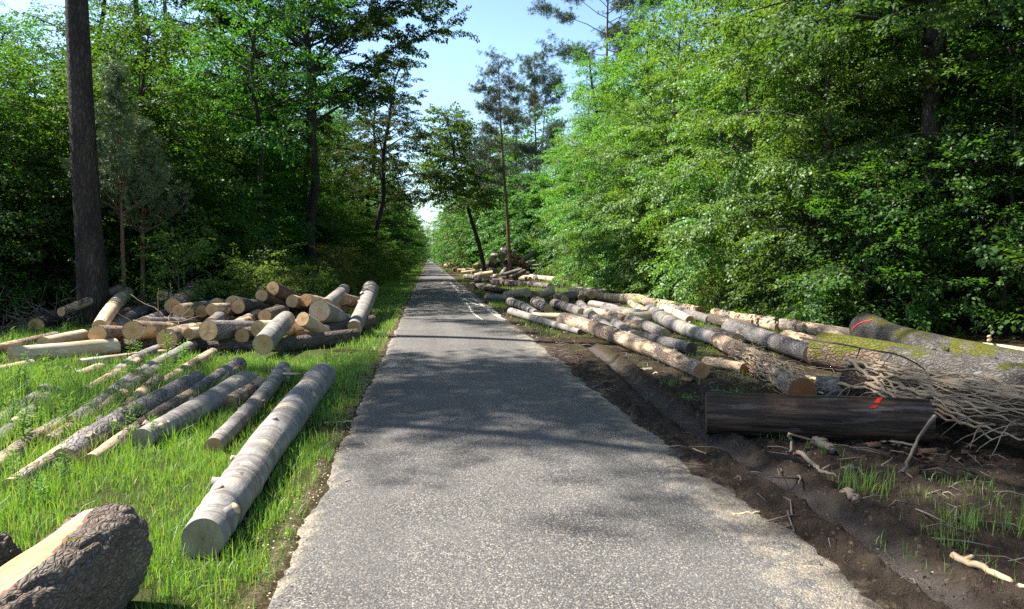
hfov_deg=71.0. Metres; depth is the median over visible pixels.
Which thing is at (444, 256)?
distant tree
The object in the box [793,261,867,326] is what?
shrub
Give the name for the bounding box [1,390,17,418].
weed plant
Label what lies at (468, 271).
felled log
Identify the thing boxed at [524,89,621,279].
beech tree
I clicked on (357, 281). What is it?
shrub
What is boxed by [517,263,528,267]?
felled log
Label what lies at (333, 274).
shrub
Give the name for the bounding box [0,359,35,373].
felled log
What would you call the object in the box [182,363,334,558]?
felled log
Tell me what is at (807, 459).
stick
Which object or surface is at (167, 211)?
young pine
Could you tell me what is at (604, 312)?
felled log
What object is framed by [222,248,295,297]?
shrub
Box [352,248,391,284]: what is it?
shrub
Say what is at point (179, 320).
brushwood
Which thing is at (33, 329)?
weed plant
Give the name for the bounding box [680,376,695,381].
bark slab
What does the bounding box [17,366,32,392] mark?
weed plant
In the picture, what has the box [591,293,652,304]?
felled log
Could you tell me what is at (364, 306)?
felled log
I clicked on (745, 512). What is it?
stick
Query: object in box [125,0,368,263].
slim tree
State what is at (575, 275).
shrub
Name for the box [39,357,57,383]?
weed plant
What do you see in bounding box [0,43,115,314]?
forest tree
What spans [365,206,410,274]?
understory tree
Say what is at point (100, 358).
felled log
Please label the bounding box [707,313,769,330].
felled log
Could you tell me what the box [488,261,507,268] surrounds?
felled log
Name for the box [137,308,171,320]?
felled log
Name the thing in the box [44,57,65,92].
deep wood tree
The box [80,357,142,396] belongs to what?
felled log
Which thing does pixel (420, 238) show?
distant tree
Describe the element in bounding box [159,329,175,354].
weed plant
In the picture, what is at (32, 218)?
forest tree
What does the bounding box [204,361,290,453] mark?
felled log
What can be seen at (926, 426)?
stick
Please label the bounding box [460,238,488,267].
shrub
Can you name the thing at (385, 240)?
understory tree
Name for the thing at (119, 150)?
young pine
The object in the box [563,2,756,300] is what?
beech tree
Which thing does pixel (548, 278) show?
felled log
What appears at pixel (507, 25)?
sky
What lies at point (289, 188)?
forest tree
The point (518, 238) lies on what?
distant tree
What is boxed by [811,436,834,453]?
stick
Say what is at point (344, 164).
forest tree
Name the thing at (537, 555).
road
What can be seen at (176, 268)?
shrub
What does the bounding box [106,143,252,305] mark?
understory tree
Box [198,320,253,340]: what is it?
felled log
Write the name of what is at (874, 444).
bark slab
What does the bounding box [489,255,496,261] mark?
felled log
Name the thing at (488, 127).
pine tree
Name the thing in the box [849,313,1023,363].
felled log
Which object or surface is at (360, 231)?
forest tree
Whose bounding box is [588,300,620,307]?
felled log
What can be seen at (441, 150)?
leaning tree
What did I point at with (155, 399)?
felled log
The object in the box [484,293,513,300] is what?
felled log
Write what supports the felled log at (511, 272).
on the ground at (864, 568)
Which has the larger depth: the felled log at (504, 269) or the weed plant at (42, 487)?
the felled log at (504, 269)
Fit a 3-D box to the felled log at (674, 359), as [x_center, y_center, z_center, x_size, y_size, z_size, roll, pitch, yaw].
[2.075,0.665,14.009,0.564,0.388,7.820,-1,4,-10]
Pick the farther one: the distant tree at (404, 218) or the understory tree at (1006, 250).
the distant tree at (404, 218)
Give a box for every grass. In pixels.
[0,265,423,608]
[455,274,1023,590]
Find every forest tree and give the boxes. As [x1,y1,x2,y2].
[0,0,265,298]
[0,9,63,135]
[0,16,70,294]
[0,32,128,310]
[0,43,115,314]
[0,45,115,300]
[2,20,220,280]
[30,14,201,139]
[92,31,187,170]
[106,84,340,298]
[164,65,317,264]
[169,70,305,267]
[220,116,321,248]
[233,69,366,277]
[271,155,362,243]
[308,106,386,247]
[317,195,388,273]
[319,203,389,271]
[364,209,395,254]
[369,227,412,275]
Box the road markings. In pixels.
[441,281,505,320]
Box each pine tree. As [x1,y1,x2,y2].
[65,0,109,327]
[163,0,172,99]
[443,114,478,246]
[463,44,545,270]
[495,46,568,256]
[526,0,670,107]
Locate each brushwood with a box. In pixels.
[0,283,147,329]
[3,285,197,324]
[76,272,226,317]
[114,284,200,325]
[149,265,325,312]
[524,268,589,288]
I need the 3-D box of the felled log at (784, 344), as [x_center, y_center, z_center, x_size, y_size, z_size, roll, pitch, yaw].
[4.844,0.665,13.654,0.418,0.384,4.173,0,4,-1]
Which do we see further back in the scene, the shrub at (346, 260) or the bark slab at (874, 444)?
the shrub at (346, 260)
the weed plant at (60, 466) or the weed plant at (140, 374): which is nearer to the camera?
the weed plant at (60, 466)
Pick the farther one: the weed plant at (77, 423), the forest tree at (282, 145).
the forest tree at (282, 145)
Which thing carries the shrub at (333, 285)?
on the ground at (864, 568)
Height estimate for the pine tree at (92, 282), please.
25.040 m
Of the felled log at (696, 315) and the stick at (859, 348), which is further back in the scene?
the felled log at (696, 315)
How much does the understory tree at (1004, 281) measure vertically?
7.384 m
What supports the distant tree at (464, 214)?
on the ground at (864, 568)
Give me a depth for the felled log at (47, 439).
6.88 m
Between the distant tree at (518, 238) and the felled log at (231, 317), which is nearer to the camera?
the felled log at (231, 317)
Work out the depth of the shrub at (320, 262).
26.29 m
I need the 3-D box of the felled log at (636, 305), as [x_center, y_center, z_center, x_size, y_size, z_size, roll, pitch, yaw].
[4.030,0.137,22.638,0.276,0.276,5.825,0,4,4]
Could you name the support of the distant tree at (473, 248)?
on the ground at (864, 568)
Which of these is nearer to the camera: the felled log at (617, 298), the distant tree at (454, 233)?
the felled log at (617, 298)
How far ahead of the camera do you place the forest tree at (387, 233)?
67.43 m
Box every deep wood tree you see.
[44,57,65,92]
[772,29,916,286]
[821,9,1005,274]
[845,0,1023,305]
[854,10,1023,288]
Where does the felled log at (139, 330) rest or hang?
on the felled log at (225, 345)
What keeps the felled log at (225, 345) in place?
on the ground at (864, 568)
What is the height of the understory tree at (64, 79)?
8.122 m
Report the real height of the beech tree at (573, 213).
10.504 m
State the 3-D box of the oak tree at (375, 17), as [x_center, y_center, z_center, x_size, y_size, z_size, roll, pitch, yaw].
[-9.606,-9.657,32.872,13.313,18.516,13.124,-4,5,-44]
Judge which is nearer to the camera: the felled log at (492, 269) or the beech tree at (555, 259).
the beech tree at (555, 259)
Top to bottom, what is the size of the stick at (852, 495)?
0.096 m
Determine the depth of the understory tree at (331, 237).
36.91 m
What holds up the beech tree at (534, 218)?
on the ground at (864, 568)
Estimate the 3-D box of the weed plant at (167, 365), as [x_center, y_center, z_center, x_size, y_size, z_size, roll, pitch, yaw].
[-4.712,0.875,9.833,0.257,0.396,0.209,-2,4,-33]
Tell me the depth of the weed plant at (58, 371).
8.96 m
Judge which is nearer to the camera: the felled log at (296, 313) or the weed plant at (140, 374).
the weed plant at (140, 374)
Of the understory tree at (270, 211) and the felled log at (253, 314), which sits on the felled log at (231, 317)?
the felled log at (253, 314)
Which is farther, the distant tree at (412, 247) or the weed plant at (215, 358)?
the distant tree at (412, 247)
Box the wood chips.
[224,304,994,608]
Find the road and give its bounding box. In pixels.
[268,262,882,608]
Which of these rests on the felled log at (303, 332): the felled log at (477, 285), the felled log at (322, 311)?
the felled log at (322, 311)
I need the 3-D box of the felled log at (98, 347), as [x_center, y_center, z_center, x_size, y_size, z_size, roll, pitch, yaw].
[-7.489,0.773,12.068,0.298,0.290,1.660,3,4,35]
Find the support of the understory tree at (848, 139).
on the ground at (864, 568)
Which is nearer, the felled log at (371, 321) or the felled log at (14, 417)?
the felled log at (14, 417)
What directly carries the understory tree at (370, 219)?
on the ground at (864, 568)
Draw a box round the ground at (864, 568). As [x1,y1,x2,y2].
[0,260,1023,608]
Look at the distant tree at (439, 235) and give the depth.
212.55 m
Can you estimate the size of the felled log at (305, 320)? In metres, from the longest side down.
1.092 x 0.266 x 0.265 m
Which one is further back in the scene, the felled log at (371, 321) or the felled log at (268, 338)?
the felled log at (371, 321)
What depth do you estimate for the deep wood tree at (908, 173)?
32.67 m
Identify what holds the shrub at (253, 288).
on the ground at (864, 568)
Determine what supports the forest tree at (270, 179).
on the ground at (864, 568)
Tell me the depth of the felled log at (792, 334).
13.68 m
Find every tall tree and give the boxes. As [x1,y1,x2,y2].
[0,0,187,283]
[119,0,318,120]
[137,12,215,130]
[167,81,338,279]
[175,2,257,117]
[216,2,360,241]
[270,87,342,181]
[290,71,379,214]
[543,82,602,217]
[587,35,717,176]
[591,0,717,185]
[591,45,659,164]
[638,0,802,210]
[682,0,919,301]
[695,0,1023,329]
[702,0,1023,218]
[712,1,851,276]
[741,1,1023,286]
[787,2,963,263]
[833,3,1023,296]
[867,0,1023,173]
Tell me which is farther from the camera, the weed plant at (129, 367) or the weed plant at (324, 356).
the weed plant at (324, 356)
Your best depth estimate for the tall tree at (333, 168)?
48.27 m
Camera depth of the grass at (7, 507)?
5.96 m
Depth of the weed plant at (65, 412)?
6.89 m
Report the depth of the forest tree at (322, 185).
36.52 m
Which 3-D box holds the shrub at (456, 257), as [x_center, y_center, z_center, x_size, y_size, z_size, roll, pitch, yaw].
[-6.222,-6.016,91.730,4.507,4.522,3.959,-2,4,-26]
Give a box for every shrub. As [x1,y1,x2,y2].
[115,214,245,310]
[198,243,305,316]
[219,221,309,293]
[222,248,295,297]
[229,272,276,298]
[244,252,324,310]
[259,260,324,311]
[293,261,338,309]
[298,267,344,295]
[299,241,364,296]
[302,263,351,296]
[311,236,369,295]
[311,252,358,296]
[319,241,371,290]
[342,259,381,288]
[344,270,366,291]
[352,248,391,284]
[357,253,385,284]
[360,237,394,280]
[364,254,393,284]
[383,247,404,279]
[394,248,415,272]
[395,257,410,274]
[447,241,475,270]
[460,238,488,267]
[540,269,553,275]
[554,255,573,282]
[565,271,584,283]
[584,257,607,287]
[667,276,701,303]
[668,280,680,297]
[683,263,763,311]
[769,263,806,316]
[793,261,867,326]
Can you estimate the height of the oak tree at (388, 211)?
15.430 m
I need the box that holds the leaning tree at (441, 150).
[401,101,517,271]
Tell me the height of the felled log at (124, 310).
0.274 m
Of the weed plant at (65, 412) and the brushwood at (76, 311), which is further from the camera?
the brushwood at (76, 311)
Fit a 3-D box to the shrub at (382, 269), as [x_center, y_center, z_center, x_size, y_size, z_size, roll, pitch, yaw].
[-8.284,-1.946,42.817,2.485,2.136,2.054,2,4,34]
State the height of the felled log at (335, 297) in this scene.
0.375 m
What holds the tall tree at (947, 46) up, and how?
on the ground at (864, 568)
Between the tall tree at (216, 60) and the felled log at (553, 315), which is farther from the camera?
the tall tree at (216, 60)
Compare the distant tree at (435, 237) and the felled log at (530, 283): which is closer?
the felled log at (530, 283)
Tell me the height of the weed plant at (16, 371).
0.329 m
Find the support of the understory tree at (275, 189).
on the ground at (864, 568)
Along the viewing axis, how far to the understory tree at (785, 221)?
17.72 m
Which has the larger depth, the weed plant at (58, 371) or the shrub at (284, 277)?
the shrub at (284, 277)
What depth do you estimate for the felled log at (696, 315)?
19.41 m
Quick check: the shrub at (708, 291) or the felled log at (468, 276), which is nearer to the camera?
the shrub at (708, 291)
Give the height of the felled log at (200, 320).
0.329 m
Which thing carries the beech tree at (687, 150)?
on the ground at (864, 568)
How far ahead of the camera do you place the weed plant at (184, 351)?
11.20 m
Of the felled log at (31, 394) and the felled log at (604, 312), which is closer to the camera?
the felled log at (31, 394)
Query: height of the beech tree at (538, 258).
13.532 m
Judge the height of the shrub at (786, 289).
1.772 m
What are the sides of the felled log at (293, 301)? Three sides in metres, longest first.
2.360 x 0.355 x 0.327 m
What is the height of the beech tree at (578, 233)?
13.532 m
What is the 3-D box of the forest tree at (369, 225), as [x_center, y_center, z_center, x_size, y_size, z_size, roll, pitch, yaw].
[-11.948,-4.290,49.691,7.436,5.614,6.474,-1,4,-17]
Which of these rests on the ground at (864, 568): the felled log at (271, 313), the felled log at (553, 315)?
the felled log at (553, 315)
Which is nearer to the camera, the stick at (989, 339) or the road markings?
the stick at (989, 339)
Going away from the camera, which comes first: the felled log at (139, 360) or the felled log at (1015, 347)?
the felled log at (139, 360)
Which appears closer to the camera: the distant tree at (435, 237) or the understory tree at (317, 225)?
the understory tree at (317, 225)
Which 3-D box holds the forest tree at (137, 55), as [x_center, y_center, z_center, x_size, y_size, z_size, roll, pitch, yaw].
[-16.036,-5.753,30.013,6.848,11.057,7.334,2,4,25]
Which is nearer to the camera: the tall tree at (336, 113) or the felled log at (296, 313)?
the felled log at (296, 313)
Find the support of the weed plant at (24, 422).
on the ground at (864, 568)
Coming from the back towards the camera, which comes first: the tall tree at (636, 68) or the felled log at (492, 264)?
the felled log at (492, 264)
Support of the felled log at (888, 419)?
on the ground at (864, 568)
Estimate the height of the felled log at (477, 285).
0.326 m
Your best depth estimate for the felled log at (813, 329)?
15.78 m
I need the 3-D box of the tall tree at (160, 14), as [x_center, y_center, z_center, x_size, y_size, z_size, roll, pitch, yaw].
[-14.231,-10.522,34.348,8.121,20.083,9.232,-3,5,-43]
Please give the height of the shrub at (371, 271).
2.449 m
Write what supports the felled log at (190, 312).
on the felled log
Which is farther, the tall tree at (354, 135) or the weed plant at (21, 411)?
the tall tree at (354, 135)
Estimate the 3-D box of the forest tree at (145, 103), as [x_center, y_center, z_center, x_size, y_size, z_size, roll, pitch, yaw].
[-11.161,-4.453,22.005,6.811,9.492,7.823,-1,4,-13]
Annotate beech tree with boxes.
[510,130,575,267]
[517,117,593,273]
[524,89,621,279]
[530,158,572,272]
[537,65,676,286]
[539,100,673,287]
[539,161,593,275]
[555,0,720,294]
[557,100,660,281]
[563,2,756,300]
[588,0,865,304]
[618,6,896,314]
[635,0,1023,327]
[893,0,1023,332]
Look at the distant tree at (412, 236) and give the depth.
82.52 m
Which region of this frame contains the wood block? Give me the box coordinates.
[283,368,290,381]
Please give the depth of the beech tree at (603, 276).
32.64 m
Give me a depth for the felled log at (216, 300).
17.44 m
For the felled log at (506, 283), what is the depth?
43.48 m
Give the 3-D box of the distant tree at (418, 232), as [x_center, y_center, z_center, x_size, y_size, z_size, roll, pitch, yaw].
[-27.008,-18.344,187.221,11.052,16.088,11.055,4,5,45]
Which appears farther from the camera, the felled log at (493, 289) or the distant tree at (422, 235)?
the distant tree at (422, 235)
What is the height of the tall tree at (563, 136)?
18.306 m
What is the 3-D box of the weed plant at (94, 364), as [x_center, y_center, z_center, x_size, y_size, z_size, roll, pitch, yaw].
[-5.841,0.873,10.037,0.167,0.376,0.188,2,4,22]
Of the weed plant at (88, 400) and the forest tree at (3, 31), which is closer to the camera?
the weed plant at (88, 400)
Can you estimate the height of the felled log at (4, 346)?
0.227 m
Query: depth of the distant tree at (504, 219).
77.91 m
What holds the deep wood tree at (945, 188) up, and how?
on the ground at (864, 568)
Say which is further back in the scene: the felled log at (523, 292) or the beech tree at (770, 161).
the felled log at (523, 292)
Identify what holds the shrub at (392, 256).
on the ground at (864, 568)
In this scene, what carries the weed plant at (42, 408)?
on the ground at (864, 568)
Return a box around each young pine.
[57,58,171,307]
[99,111,193,303]
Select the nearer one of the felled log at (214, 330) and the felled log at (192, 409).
the felled log at (192, 409)
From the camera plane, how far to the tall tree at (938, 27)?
16.69 m
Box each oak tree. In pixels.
[148,0,479,294]
[216,0,380,225]
[299,73,431,256]
[317,51,459,275]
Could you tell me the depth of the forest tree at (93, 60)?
23.64 m
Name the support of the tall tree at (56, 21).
on the ground at (864, 568)
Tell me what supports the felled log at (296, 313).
on the ground at (864, 568)
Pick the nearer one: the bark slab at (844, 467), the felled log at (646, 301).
the bark slab at (844, 467)
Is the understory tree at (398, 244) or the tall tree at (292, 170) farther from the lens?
the understory tree at (398, 244)
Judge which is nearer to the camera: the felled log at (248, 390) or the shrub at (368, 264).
the felled log at (248, 390)
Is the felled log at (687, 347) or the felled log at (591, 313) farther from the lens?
the felled log at (591, 313)
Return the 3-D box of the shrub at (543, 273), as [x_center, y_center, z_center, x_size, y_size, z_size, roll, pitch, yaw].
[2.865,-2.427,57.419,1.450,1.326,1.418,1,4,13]
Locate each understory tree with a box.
[0,59,223,311]
[0,93,187,323]
[0,144,61,305]
[0,149,68,319]
[5,86,208,308]
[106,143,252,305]
[108,159,264,303]
[118,84,258,283]
[158,172,294,300]
[161,159,314,300]
[213,193,304,296]
[217,120,330,278]
[274,197,346,273]
[279,170,356,284]
[290,213,369,288]
[329,216,378,262]
[334,196,398,280]
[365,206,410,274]
[371,222,398,272]
[371,232,407,273]
[707,8,1023,325]
[716,152,912,322]
[766,150,1004,339]
[822,21,1023,326]
[840,4,1023,339]
[943,100,1023,334]
[982,262,1023,275]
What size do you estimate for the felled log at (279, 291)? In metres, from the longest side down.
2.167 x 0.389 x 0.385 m
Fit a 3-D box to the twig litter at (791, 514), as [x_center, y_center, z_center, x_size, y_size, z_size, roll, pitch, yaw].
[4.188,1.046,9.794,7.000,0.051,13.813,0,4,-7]
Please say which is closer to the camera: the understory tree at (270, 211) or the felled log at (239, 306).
the felled log at (239, 306)
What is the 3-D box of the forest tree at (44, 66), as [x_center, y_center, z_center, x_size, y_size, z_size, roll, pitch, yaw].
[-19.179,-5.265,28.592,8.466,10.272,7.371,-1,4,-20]
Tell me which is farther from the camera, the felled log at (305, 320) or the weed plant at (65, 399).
the felled log at (305, 320)
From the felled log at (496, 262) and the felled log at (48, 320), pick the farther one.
the felled log at (496, 262)
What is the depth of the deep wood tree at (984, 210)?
28.21 m
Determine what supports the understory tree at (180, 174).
on the ground at (864, 568)
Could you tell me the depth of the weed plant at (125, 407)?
6.98 m
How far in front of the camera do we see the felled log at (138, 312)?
17.19 m
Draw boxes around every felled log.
[0,331,59,353]
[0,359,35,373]
[0,383,50,426]
[0,386,60,449]
[0,417,64,472]
[0,426,88,493]
[0,503,152,608]
[0,531,22,566]
[7,338,120,361]
[28,313,76,331]
[37,329,88,344]
[39,389,129,450]
[53,371,205,467]
[57,285,122,316]
[64,373,135,420]
[68,363,106,380]
[77,348,173,366]
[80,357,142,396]
[83,364,242,466]
[88,325,123,340]
[92,287,134,326]
[110,300,163,325]
[111,344,162,369]
[114,304,143,318]
[117,362,163,392]
[119,374,162,406]
[121,339,254,350]
[122,321,175,340]
[130,338,200,372]
[132,371,257,447]
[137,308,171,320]
[139,317,197,325]
[156,290,173,302]
[156,323,200,348]
[160,348,218,387]
[164,283,201,313]
[172,300,210,315]
[172,307,193,317]
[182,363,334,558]
[183,327,200,339]
[187,357,246,390]
[194,305,209,317]
[194,314,206,322]
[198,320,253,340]
[204,311,227,320]
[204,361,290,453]
[205,303,246,315]
[209,298,225,303]
[224,376,264,410]
[225,296,246,302]
[227,315,237,319]
[231,299,272,313]
[234,326,254,341]
[235,316,252,320]
[237,309,260,320]
[243,311,308,317]
[251,319,304,336]
[252,311,294,354]
[255,289,295,311]
[258,305,289,319]
[266,281,301,309]
[274,329,360,351]
[286,295,308,310]
[295,329,313,335]
[296,312,330,333]
[300,294,349,313]
[309,299,350,324]
[322,284,349,305]
[325,315,377,330]
[339,293,373,307]
[347,281,377,332]
[461,269,481,273]
[463,274,481,279]
[469,279,480,289]
[472,277,565,287]
[474,271,492,276]
[475,283,499,288]
[479,286,510,292]
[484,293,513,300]
[486,267,498,272]
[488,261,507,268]
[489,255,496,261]
[490,268,521,277]
[490,279,524,287]
[493,259,499,265]
[493,274,531,280]
[499,267,507,273]
[502,288,530,297]
[506,298,539,313]
[507,280,552,287]
[507,308,582,334]
[508,269,526,279]
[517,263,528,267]
[520,250,536,263]
[523,275,553,280]
[529,265,544,271]
[529,274,555,282]
[530,295,545,302]
[530,298,552,312]
[532,312,614,320]
[533,274,538,281]
[534,286,554,298]
[550,299,583,313]
[551,290,568,301]
[553,291,575,299]
[556,312,709,378]
[568,286,622,293]
[568,288,594,298]
[575,300,615,327]
[576,294,584,301]
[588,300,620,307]
[589,306,625,320]
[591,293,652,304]
[600,305,647,314]
[608,317,642,336]
[622,320,644,331]
[625,314,669,336]
[627,299,643,309]
[628,311,652,321]
[637,330,696,354]
[642,298,703,312]
[643,304,715,344]
[657,303,693,322]
[667,303,710,324]
[701,356,749,374]
[703,325,744,342]
[705,392,935,442]
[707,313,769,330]
[710,308,780,332]
[710,332,823,394]
[721,320,809,363]
[739,313,849,335]
[780,330,814,343]
[807,332,938,371]
[814,375,843,395]
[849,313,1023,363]
[880,346,1023,385]
[986,343,1023,350]
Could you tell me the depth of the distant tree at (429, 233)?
264.60 m
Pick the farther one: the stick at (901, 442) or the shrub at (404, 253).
the shrub at (404, 253)
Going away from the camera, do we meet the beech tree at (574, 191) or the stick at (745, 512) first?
the stick at (745, 512)
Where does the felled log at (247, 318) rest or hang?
on the felled log at (253, 314)
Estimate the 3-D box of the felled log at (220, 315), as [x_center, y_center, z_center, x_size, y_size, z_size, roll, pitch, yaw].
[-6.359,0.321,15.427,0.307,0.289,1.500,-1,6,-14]
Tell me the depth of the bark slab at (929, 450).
6.27 m
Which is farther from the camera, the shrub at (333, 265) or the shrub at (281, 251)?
the shrub at (333, 265)
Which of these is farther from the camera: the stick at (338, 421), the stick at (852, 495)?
the stick at (338, 421)
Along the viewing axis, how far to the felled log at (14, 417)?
7.07 m
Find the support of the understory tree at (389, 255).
on the ground at (864, 568)
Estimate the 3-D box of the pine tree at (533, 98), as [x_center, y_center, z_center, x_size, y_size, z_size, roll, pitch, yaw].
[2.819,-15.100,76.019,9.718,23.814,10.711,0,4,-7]
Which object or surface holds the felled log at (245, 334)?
on the felled log at (225, 345)
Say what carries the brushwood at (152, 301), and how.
on the ground at (864, 568)
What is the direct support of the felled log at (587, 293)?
on the felled log at (580, 297)
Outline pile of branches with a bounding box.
[811,352,1023,457]
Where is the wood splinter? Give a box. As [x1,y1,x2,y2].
[283,373,300,375]
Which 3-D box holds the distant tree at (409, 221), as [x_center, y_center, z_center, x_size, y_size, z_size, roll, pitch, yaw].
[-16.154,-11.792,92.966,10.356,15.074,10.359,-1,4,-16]
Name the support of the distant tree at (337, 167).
on the ground at (864, 568)
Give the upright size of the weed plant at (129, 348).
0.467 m
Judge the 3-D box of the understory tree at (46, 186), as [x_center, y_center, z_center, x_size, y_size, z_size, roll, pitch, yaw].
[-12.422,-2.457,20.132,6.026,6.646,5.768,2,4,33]
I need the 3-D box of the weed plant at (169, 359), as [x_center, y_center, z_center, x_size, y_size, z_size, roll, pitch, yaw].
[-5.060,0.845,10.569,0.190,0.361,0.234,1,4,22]
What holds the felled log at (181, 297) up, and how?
on the felled log at (190, 312)
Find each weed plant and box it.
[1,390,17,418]
[1,397,39,442]
[4,448,20,473]
[8,364,22,381]
[9,469,25,496]
[10,456,25,476]
[14,403,28,420]
[14,412,33,432]
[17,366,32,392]
[29,317,38,332]
[31,471,48,500]
[34,406,48,427]
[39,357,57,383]
[40,350,51,366]
[45,396,57,419]
[49,361,67,386]
[50,453,66,475]
[52,386,74,415]
[56,403,71,421]
[56,446,74,476]
[68,415,84,432]
[77,392,96,405]
[91,354,99,377]
[93,361,103,378]
[108,385,123,406]
[111,419,118,435]
[118,353,137,373]
[121,399,134,420]
[124,336,134,356]
[124,410,137,430]
[127,393,147,417]
[136,362,158,386]
[147,417,158,441]
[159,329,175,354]
[159,355,174,373]
[162,349,173,369]
[177,338,191,362]
[212,350,219,365]
[322,348,331,365]
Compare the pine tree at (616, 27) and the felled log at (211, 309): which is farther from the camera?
the pine tree at (616, 27)
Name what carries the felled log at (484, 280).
on the ground at (864, 568)
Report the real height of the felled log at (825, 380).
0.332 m
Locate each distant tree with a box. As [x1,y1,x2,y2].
[277,126,365,255]
[318,120,364,216]
[354,178,426,261]
[361,170,421,272]
[366,158,428,261]
[391,203,429,267]
[397,202,429,259]
[398,197,430,257]
[412,210,428,253]
[415,230,430,262]
[419,225,432,262]
[424,195,466,264]
[426,222,438,262]
[429,211,441,260]
[430,163,495,271]
[434,213,446,260]
[436,205,451,264]
[447,179,497,264]
[449,126,526,256]
[449,143,515,263]
[453,140,519,230]
[464,132,556,268]
[480,105,570,260]
[482,177,550,266]
[490,171,551,269]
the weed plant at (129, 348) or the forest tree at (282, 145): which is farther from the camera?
the forest tree at (282, 145)
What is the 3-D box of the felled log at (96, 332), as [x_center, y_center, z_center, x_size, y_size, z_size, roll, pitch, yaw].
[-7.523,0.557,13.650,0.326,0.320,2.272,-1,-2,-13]
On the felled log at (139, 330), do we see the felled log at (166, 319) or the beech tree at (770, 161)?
the felled log at (166, 319)
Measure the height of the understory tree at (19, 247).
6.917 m
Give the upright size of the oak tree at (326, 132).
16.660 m
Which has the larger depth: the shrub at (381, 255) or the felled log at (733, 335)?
the shrub at (381, 255)
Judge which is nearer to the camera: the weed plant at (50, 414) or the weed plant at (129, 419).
the weed plant at (129, 419)
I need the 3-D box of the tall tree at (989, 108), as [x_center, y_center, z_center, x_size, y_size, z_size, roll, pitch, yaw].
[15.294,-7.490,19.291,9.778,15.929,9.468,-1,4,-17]
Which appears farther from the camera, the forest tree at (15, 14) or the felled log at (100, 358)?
the forest tree at (15, 14)
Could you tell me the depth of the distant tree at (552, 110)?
82.22 m
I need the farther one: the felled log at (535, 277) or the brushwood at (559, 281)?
the felled log at (535, 277)
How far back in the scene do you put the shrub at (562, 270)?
47.83 m
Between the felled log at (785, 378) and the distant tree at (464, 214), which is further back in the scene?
the distant tree at (464, 214)
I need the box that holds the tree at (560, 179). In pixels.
[525,43,648,261]
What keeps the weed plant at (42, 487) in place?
on the ground at (864, 568)
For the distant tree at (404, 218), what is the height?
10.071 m
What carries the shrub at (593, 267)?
on the ground at (864, 568)
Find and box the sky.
[0,0,1021,258]
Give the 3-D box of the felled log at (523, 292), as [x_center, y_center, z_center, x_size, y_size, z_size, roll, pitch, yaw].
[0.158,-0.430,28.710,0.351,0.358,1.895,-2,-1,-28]
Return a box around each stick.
[323,420,352,423]
[732,511,760,514]
[787,432,814,451]
[796,450,835,474]
[799,337,924,369]
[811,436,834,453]
[839,487,860,500]
[880,440,913,445]
[897,414,936,477]
[949,552,1023,586]
[987,335,991,342]
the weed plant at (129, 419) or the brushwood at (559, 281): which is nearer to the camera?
the weed plant at (129, 419)
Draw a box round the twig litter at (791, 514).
[518,332,1023,582]
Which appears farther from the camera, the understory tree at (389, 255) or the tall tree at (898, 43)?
the understory tree at (389, 255)
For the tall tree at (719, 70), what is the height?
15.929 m
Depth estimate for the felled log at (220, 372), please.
9.49 m
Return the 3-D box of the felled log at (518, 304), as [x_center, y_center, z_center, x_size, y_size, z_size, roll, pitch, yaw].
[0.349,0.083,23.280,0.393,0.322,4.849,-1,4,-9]
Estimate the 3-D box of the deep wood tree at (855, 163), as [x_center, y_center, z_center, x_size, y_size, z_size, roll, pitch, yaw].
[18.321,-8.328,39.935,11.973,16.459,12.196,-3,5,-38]
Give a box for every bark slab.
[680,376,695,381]
[840,464,854,468]
[864,441,881,447]
[918,447,941,453]
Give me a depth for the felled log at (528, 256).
64.92 m
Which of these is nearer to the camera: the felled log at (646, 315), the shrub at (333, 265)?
the felled log at (646, 315)
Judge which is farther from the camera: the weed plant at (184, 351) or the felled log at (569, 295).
the felled log at (569, 295)
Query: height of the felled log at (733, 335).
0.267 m
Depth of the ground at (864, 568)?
5.37 m
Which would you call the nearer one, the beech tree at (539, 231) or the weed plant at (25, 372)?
the weed plant at (25, 372)
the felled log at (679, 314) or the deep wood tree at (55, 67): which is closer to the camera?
the felled log at (679, 314)
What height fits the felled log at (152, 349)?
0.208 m
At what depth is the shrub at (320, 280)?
22.65 m
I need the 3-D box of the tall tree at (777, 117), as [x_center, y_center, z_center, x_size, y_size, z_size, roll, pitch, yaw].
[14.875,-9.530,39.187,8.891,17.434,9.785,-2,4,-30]
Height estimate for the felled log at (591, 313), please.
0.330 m
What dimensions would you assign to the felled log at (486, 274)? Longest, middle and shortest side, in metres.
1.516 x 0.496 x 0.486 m
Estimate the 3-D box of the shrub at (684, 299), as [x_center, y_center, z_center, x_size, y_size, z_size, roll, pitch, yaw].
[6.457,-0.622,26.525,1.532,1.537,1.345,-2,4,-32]
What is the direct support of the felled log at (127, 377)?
on the ground at (864, 568)
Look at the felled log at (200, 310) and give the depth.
16.82 m
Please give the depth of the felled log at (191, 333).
12.85 m
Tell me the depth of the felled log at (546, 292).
28.64 m
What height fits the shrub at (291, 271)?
2.291 m
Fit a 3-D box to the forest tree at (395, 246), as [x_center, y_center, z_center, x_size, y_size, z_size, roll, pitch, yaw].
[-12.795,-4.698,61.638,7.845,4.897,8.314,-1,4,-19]
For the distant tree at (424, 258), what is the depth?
198.11 m
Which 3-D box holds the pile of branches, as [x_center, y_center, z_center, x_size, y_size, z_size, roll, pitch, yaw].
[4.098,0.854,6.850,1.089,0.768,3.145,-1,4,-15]
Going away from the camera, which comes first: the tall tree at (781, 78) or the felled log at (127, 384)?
the felled log at (127, 384)
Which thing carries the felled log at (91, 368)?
on the ground at (864, 568)

